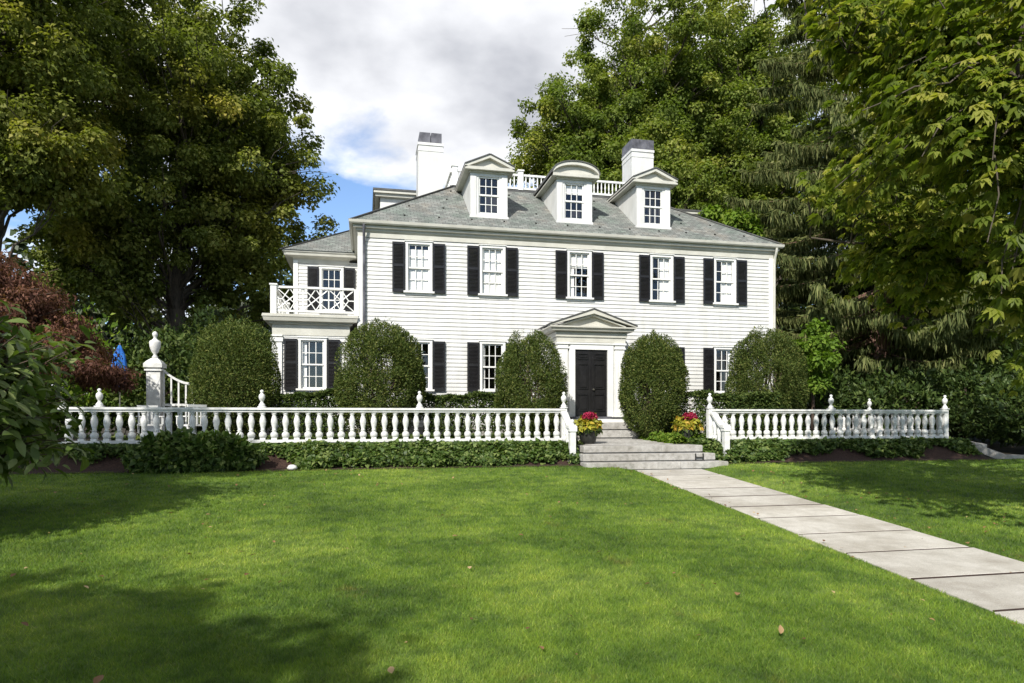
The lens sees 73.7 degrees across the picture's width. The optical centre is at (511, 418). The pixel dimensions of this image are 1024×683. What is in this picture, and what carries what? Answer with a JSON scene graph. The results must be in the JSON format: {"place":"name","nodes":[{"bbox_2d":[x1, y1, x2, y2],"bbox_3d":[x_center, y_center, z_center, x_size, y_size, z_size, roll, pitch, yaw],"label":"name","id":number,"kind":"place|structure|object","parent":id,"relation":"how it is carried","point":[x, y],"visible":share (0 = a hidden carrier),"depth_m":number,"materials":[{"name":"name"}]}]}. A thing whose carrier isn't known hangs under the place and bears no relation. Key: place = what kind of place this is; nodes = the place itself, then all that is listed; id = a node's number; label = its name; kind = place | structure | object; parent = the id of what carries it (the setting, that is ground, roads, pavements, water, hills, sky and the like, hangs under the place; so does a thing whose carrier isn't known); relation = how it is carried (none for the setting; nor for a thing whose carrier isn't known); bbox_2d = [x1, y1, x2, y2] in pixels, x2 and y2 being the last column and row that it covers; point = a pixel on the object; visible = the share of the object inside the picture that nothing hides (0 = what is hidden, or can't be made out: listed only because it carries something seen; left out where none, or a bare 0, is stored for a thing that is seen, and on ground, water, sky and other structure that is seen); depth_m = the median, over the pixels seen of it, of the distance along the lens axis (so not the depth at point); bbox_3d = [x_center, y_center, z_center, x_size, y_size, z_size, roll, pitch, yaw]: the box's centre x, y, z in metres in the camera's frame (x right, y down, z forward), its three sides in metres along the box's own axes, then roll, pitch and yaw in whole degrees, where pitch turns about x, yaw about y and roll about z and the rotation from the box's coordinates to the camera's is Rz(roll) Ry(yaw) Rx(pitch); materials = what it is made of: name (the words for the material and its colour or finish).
{"place":"outdoors","nodes":[
{"label":"outdoors","id":0,"kind":"place"},
{"bbox_2d":[136,405,163,434],"bbox_3d":[-9.184,0.110,17.304,0.550,0.920,0.490,0,0,-41],"label":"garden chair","id":1,"kind":"object","parent":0,"point":[139,423],"visible":0.47,"depth_m":17.33,"materials":[{"name":"white paint"}]},
{"bbox_2d":[1,0,1009,418],"label":"sky","id":2,"kind":"structure","parent":0,"point":[377,75],"materials":[{"name":"white"}]},
{"bbox_2d":[0,458,1023,682],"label":"lawn","id":3,"kind":"structure","parent":0,"point":[764,481],"depth_m":6.43,"materials":[{"name":"green plant"}]},
{"bbox_2d":[0,300,123,487],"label":"magnolia shrub","id":4,"kind":"object","parent":3,"relation":"on","point":[21,411],"visible":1,"depth_m":8.69,"materials":[{"name":"green plant"}]},
{"bbox_2d":[10,466,1021,682],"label":"fallen leaves","id":5,"kind":"object","parent":3,"relation":"on","point":[99,678],"visible":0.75,"depth_m":6.33,"materials":[{"name":"brown plant"}]},
{"bbox_2d":[29,434,1023,453],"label":"terrace","id":6,"kind":"structure","parent":0,"point":[1008,449],"depth_m":21.52,"materials":[{"name":"soil"}]},
{"bbox_2d":[111,343,127,437],"bbox_3d":[-11.583,-0.825,20.160,0.560,2.850,0.546,0,0,-12],"label":"garden parasol","id":7,"kind":"object","parent":6,"relation":"on","point":[119,350],"visible":0.34,"depth_m":20.09,"materials":[{"name":"fabric"}]},
{"bbox_2d":[143,331,166,432],"bbox_3d":[-10.453,-0.985,19.993,0.500,3.170,0.500,0,0,-12],"label":"gate post","id":8,"kind":"object","parent":6,"relation":"on","point":[154,365],"visible":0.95,"depth_m":19.82,"materials":[{"name":"white paint"}]},
{"bbox_2d":[162,368,194,432],"bbox_3d":[-9.825,-0.520,20.128,0.885,1.940,0.080,0,0,-12],"label":"garden fence","id":9,"kind":"object","parent":6,"relation":"on","point":[179,382],"visible":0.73,"depth_m":20.07,"materials":[{"name":"white paint"}]},
{"bbox_2d":[176,404,206,433],"bbox_3d":[-7.814,0.110,16.669,0.490,0.920,0.550,0,0,35],"label":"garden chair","id":10,"kind":"object","parent":6,"relation":"on","point":[188,416],"visible":0.47,"depth_m":16.53,"materials":[{"name":"white paint"}]},
{"bbox_2d":[186,315,282,436],"bbox_3d":[-7.175,-0.999,17.776,2.356,3.354,2.440,0,0,-12],"label":"yew bush","id":11,"kind":"object","parent":6,"relation":"on","point":[212,378],"visible":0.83,"depth_m":17.14,"materials":[{"name":"green plant"}]},
{"bbox_2d":[274,388,349,437],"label":"hedge","id":12,"kind":"object","parent":6,"relation":"on","point":[301,399],"visible":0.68,"depth_m":17.87,"materials":[{"name":"green plant"}]},
{"bbox_2d":[333,317,426,435],"bbox_3d":[-3.490,-1.042,18.084,2.504,3.449,2.423,0,0,-12],"label":"yew bush","id":13,"kind":"object","parent":6,"relation":"on","point":[406,374],"visible":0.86,"depth_m":17.54,"materials":[{"name":"green plant"}]},
{"bbox_2d":[422,390,507,435],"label":"hedge","id":14,"kind":"object","parent":6,"relation":"on","point":[468,399],"visible":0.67,"depth_m":18.70,"materials":[{"name":"green plant"}]},
{"bbox_2d":[493,329,568,434],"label":"yew bush","id":15,"kind":"object","parent":6,"relation":"on","point":[549,383],"visible":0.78,"depth_m":18.46,"materials":[{"name":"green plant"}]},
{"bbox_2d":[618,329,689,438],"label":"yew bush","id":16,"kind":"object","parent":6,"relation":"on","point":[655,407],"visible":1,"depth_m":19.32,"materials":[{"name":"green plant"}]},
{"bbox_2d":[639,428,703,443],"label":"groundcover","id":17,"kind":"object","parent":6,"relation":"on","point":[669,436],"visible":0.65,"depth_m":18.35,"materials":[{"name":"green plant"}]},
{"bbox_2d":[670,412,703,438],"bbox_3d":[4.761,0.221,18.503,0.836,0.858,0.885,0,0,-37],"label":"flower pot","id":18,"kind":"object","parent":6,"relation":"on","point":[689,424],"visible":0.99,"depth_m":18.29,"materials":[{"name":"ceramic"}]},
{"bbox_2d":[682,389,804,434],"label":"hedge","id":19,"kind":"object","parent":6,"relation":"on","point":[731,401],"visible":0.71,"depth_m":19.43,"materials":[{"name":"green plant"}]},
{"bbox_2d":[723,325,809,431],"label":"yew bush","id":20,"kind":"object","parent":6,"relation":"on","point":[778,364],"visible":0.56,"depth_m":20.13,"materials":[{"name":"green plant"}]},
{"bbox_2d":[698,430,928,438],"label":"groundcover","id":21,"kind":"object","parent":6,"relation":"on","point":[787,434],"visible":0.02,"depth_m":19.34,"materials":[{"name":"green plant"}]},
{"bbox_2d":[705,393,949,455],"bbox_3d":[9.899,0.267,20.202,10.323,1.907,4.979,0,0,-52],"label":"balustrade","id":22,"kind":"object","parent":6,"relation":"on","point":[718,428],"visible":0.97,"depth_m":18.77,"materials":[{"name":"white paint"}]},
{"bbox_2d":[900,356,1014,439],"bbox_3d":[15.932,-0.710,23.679,4.447,2.948,3.684,0,0,-12],"label":"rhododendron","id":23,"kind":"object","parent":6,"relation":"on","point":[962,380],"visible":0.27,"depth_m":22.97,"materials":[{"name":"green plant"}]},
{"bbox_2d":[39,424,1023,458],"bbox_3d":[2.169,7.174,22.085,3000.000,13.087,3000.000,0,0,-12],"label":"ground","id":24,"kind":"structure","parent":0,"point":[268,433],"depth_m":27.78,"materials":[{"name":"soil"}]},
{"bbox_2d":[0,249,142,396],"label":"japanese maple","id":25,"kind":"object","parent":24,"relation":"on","point":[39,303],"visible":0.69,"depth_m":16.42,"materials":[{"name":"red plant"}]},
{"bbox_2d":[0,0,166,262],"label":"maple tree","id":26,"kind":"object","parent":24,"relation":"on","point":[47,56],"visible":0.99,"depth_m":22.24,"materials":[{"name":"green plant"}]},
{"bbox_2d":[29,302,137,437],"bbox_3d":[-14.681,-1.551,22.686,4.452,4.674,4.248,0,0,-12],"label":"garden shrub","id":27,"kind":"object","parent":24,"relation":"on","point":[85,400],"visible":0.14,"depth_m":22.24,"materials":[{"name":"green plant"}]},
{"bbox_2d":[90,313,206,434],"bbox_3d":[-11.939,-1.416,23.465,4.285,4.485,4.146,0,0,11],"label":"garden shrub","id":28,"kind":"object","parent":24,"relation":"on","point":[176,344],"visible":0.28,"depth_m":22.47,"materials":[{"name":"green plant"}]},
{"bbox_2d":[12,0,339,419],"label":"maple tree","id":29,"kind":"object","parent":24,"relation":"on","point":[210,129],"visible":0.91,"depth_m":28.57,"materials":[{"name":"green plant"}]},
{"bbox_2d":[138,296,271,432],"bbox_3d":[-11.774,-1.988,26.614,6.059,5.469,5.291,0,0,-12],"label":"garden shrub","id":30,"kind":"object","parent":24,"relation":"on","point":[208,320],"visible":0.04,"depth_m":26.15,"materials":[{"name":"green plant"}]},
{"bbox_2d":[172,335,271,435],"bbox_3d":[-9.442,-1.038,22.587,3.441,3.616,3.266,0,0,-12],"label":"garden shrub","id":31,"kind":"object","parent":24,"relation":"on","point":[184,372],"visible":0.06,"depth_m":21.69,"materials":[{"name":"green plant"}]},
{"bbox_2d":[102,431,583,444],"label":"groundcover","id":32,"kind":"object","parent":24,"relation":"on","point":[291,437],"visible":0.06,"depth_m":17.01,"materials":[{"name":"green plant"}]},
{"bbox_2d":[0,444,993,474],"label":"mulch bed","id":33,"kind":"object","parent":24,"relation":"on","point":[114,464],"visible":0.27,"depth_m":16.07,"materials":[{"name":"brown soil"}]},
{"bbox_2d":[118,427,271,473],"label":"shrub","id":34,"kind":"object","parent":33,"relation":"on","point":[178,450],"visible":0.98,"depth_m":14.12,"materials":[{"name":"green plant"}]},
{"bbox_2d":[287,465,297,469],"bbox_3d":[-4.746,1.048,14.749,0.225,0.125,0.178,0,0,-12],"label":"garden stone","id":35,"kind":"object","parent":33,"relation":"on","point":[291,467],"visible":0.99,"depth_m":14.69,"materials":[{"name":"white stone"}]},
{"bbox_2d":[42,436,577,469],"bbox_3d":[-4.673,0.783,15.442,12.811,0.781,1.554,0,0,-12],"label":"ivy","id":36,"kind":"object","parent":33,"relation":"on","point":[441,453],"visible":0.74,"depth_m":15.63,"materials":[{"name":"green plant"}]},
{"bbox_2d":[57,388,578,463],"bbox_3d":[-4.126,0.267,15.658,11.505,1.907,0.950,0,0,-12],"label":"balustrade","id":37,"kind":"object","parent":33,"relation":"on","point":[568,430],"visible":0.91,"depth_m":15.97,"materials":[{"name":"white paint"}]},
{"bbox_2d":[560,441,580,464],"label":"ivy","id":38,"kind":"object","parent":33,"relation":"on","point":[574,458],"visible":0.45,"depth_m":16.35,"materials":[{"name":"green plant"}]},
{"bbox_2d":[686,437,725,460],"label":"ivy","id":39,"kind":"object","parent":33,"relation":"on","point":[708,444],"visible":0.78,"depth_m":17.48,"materials":[{"name":"green plant"}]},
{"bbox_2d":[711,435,982,462],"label":"ivy","id":40,"kind":"object","parent":33,"relation":"on","point":[739,450],"visible":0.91,"depth_m":18.21,"materials":[{"name":"green plant"}]},
{"bbox_2d":[2,229,1015,426],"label":"woods","id":41,"kind":"object","parent":24,"relation":"on","point":[20,248],"visible":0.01,"depth_m":58.05,"materials":[{"name":"green plant"}]},
{"bbox_2d":[262,132,784,435],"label":"house","id":42,"kind":"structure","parent":24,"relation":"on","point":[470,270],"depth_m":21.99,"materials":[{"name":"white paint"}]},
{"bbox_2d":[296,336,327,392],"bbox_3d":[-6.072,-1.625,20.881,0.940,1.670,1.020,0,0,-12],"label":"window","id":43,"kind":"structure","parent":42,"relation":"in","point":[312,351],"depth_m":20.54,"materials":[{"name":"white paint"}]},
{"bbox_2d":[317,265,344,313],"bbox_3d":[-6.412,-4.525,24.326,0.940,1.670,1.020,0,0,-12],"label":"window","id":44,"kind":"structure","parent":42,"relation":"in","point":[329,276],"depth_m":24.01,"materials":[{"name":"white paint"}]},
{"bbox_2d":[403,240,434,295],"bbox_3d":[-2.949,-4.635,21.387,0.940,1.670,1.020,0,0,-12],"label":"window","id":45,"kind":"structure","parent":42,"relation":"in","point":[418,254],"depth_m":21.05,"materials":[{"name":"white paint"}]},
{"bbox_2d":[413,339,434,392],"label":"window","id":46,"kind":"structure","parent":42,"relation":"in","point":[425,344],"depth_m":21.07,"materials":[{"name":"white paint"}]},
{"bbox_2d":[478,244,507,299],"bbox_3d":[-0.700,-4.635,21.869,0.940,1.670,1.020,0,0,-12],"label":"window","id":47,"kind":"structure","parent":42,"relation":"in","point":[492,257],"depth_m":21.53,"materials":[{"name":"white paint"}]},
{"bbox_2d":[479,340,506,393],"bbox_3d":[-0.700,-1.625,21.869,0.940,1.670,1.020,0,0,-12],"label":"window","id":48,"kind":"structure","parent":42,"relation":"in","point":[490,351],"depth_m":21.55,"materials":[{"name":"white paint"}]},
{"bbox_2d":[565,249,593,301],"bbox_3d":[2.087,-4.635,22.467,0.940,1.670,1.020,0,0,-12],"label":"window","id":49,"kind":"structure","parent":42,"relation":"in","point":[579,261],"depth_m":22.12,"materials":[{"name":"white paint"}]},
{"bbox_2d":[575,350,606,415],"bbox_3d":[2.418,-1.090,20.924,1.020,2.020,0.165,0,0,-12],"label":"door","id":50,"kind":"structure","parent":42,"relation":"in","point":[590,365],"depth_m":20.91,"materials":[{"name":"black paint"}]},
{"bbox_2d":[643,253,675,305],"bbox_3d":[4.874,-4.635,23.064,0.940,1.670,1.020,0,0,-12],"label":"window","id":51,"kind":"structure","parent":42,"relation":"in","point":[661,265],"depth_m":22.75,"materials":[{"name":"white paint"}]},
{"bbox_2d":[713,346,735,393],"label":"window","id":52,"kind":"structure","parent":42,"relation":"in","point":[721,354],"depth_m":23.30,"materials":[{"name":"white paint"}]},
{"bbox_2d":[712,257,738,306],"bbox_3d":[7.123,-4.635,23.546,0.940,1.670,1.020,0,0,-12],"label":"window","id":53,"kind":"structure","parent":42,"relation":"in","point":[724,267],"depth_m":23.23,"materials":[{"name":"white paint"}]},
{"bbox_2d":[558,422,639,438],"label":"door steps","id":54,"kind":"structure","parent":24,"relation":"on","point":[616,430],"depth_m":20.10,"materials":[{"name":"stone"}]},
{"bbox_2d":[578,439,669,444],"bbox_3d":[2.835,0.695,18.738,2.300,0.211,2.355,0,0,-12],"label":"landing","id":55,"kind":"object","parent":24,"relation":"on","point":[617,441],"visible":0.45,"depth_m":18.34,"materials":[{"name":"stone"}]},
{"bbox_2d":[574,412,603,443],"bbox_3d":[1.958,0.219,17.792,0.834,0.852,0.788,0,0,26],"label":"flower pot","id":56,"kind":"object","parent":55,"relation":"on","point":[591,430],"visible":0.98,"depth_m":17.61,"materials":[{"name":"ceramic"}]},
{"bbox_2d":[504,0,772,223],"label":"oak tree","id":57,"kind":"object","parent":24,"relation":"on","point":[633,84],"visible":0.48,"depth_m":40.34,"materials":[{"name":"green plant"}]},
{"bbox_2d":[578,444,727,469],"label":"garden steps","id":58,"kind":"structure","parent":24,"relation":"on","point":[653,456],"depth_m":16.46,"materials":[{"name":"stone"}]},
{"bbox_2d":[694,453,704,460],"bbox_3d":[4.577,0.930,16.670,0.260,0.180,0.060,0,0,-12],"label":"boot scraper","id":59,"kind":"object","parent":58,"relation":"on","point":[702,457],"visible":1,"depth_m":16.66,"materials":[{"name":"black metal"}]},
{"bbox_2d":[698,195,765,236],"bbox_3d":[10.261,-4.704,32.577,5.488,10.807,4.920,0,0,-12],"label":"tree","id":60,"kind":"object","parent":24,"relation":"on","point":[746,221],"visible":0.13,"depth_m":31.14,"materials":[{"name":"green plant"}]},
{"bbox_2d":[663,0,835,329],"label":"oak tree","id":61,"kind":"object","parent":24,"relation":"on","point":[744,65],"visible":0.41,"depth_m":43.55,"materials":[{"name":"green plant"}]},
{"bbox_2d":[792,317,846,430],"bbox_3d":[10.056,-1.352,22.681,1.990,4.004,2.437,0,0,19],"label":"tree","id":62,"kind":"object","parent":24,"relation":"on","point":[821,353],"visible":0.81,"depth_m":22.25,"materials":[{"name":"green plant"}]},
{"bbox_2d":[786,358,874,432],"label":"rhododendron","id":63,"kind":"object","parent":24,"relation":"on","point":[838,394],"visible":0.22,"depth_m":24.08,"materials":[{"name":"green plant"}]},
{"bbox_2d":[806,335,927,408],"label":"rhododendron","id":64,"kind":"object","parent":24,"relation":"on","point":[864,374],"visible":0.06,"depth_m":27.24,"materials":[{"name":"green plant"}]},
{"bbox_2d":[722,0,1023,408],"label":"spruce tree","id":65,"kind":"object","parent":24,"relation":"on","point":[951,342],"visible":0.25,"depth_m":26.37,"materials":[{"name":"green plant"}]},
{"bbox_2d":[765,0,1023,397],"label":"chestnut tree","id":66,"kind":"object","parent":24,"relation":"on","point":[957,84],"visible":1,"depth_m":8.31,"materials":[{"name":"green plant"}]},
{"bbox_2d":[839,361,959,434],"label":"rhododendron","id":67,"kind":"object","parent":24,"relation":"on","point":[891,391],"visible":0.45,"depth_m":23.18,"materials":[{"name":"green plant"}]},
{"bbox_2d":[949,375,1023,447],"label":"rhododendron","id":68,"kind":"object","parent":24,"relation":"on","point":[1008,429],"visible":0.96,"depth_m":20.69,"materials":[{"name":"green plant"}]},
{"bbox_2d":[966,324,1023,413],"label":"rhododendron","id":69,"kind":"object","parent":24,"relation":"on","point":[996,364],"visible":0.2,"depth_m":23.60,"materials":[{"name":"green plant"}]},
{"bbox_2d":[637,469,1023,625],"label":"path","id":70,"kind":"structure","parent":0,"point":[995,592],"depth_m":8.15,"materials":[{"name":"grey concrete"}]},
{"bbox_2d":[847,0,1023,396],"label":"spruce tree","id":71,"kind":"object","parent":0,"point":[1000,324],"visible":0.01,"depth_m":29.12,"materials":[{"name":"green plant"}]},
{"bbox_2d":[970,441,1023,458],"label":"side path","id":72,"kind":"structure","parent":0,"point":[983,448],"depth_m":19.12,"materials":[{"name":"grey concrete"}]}
]}

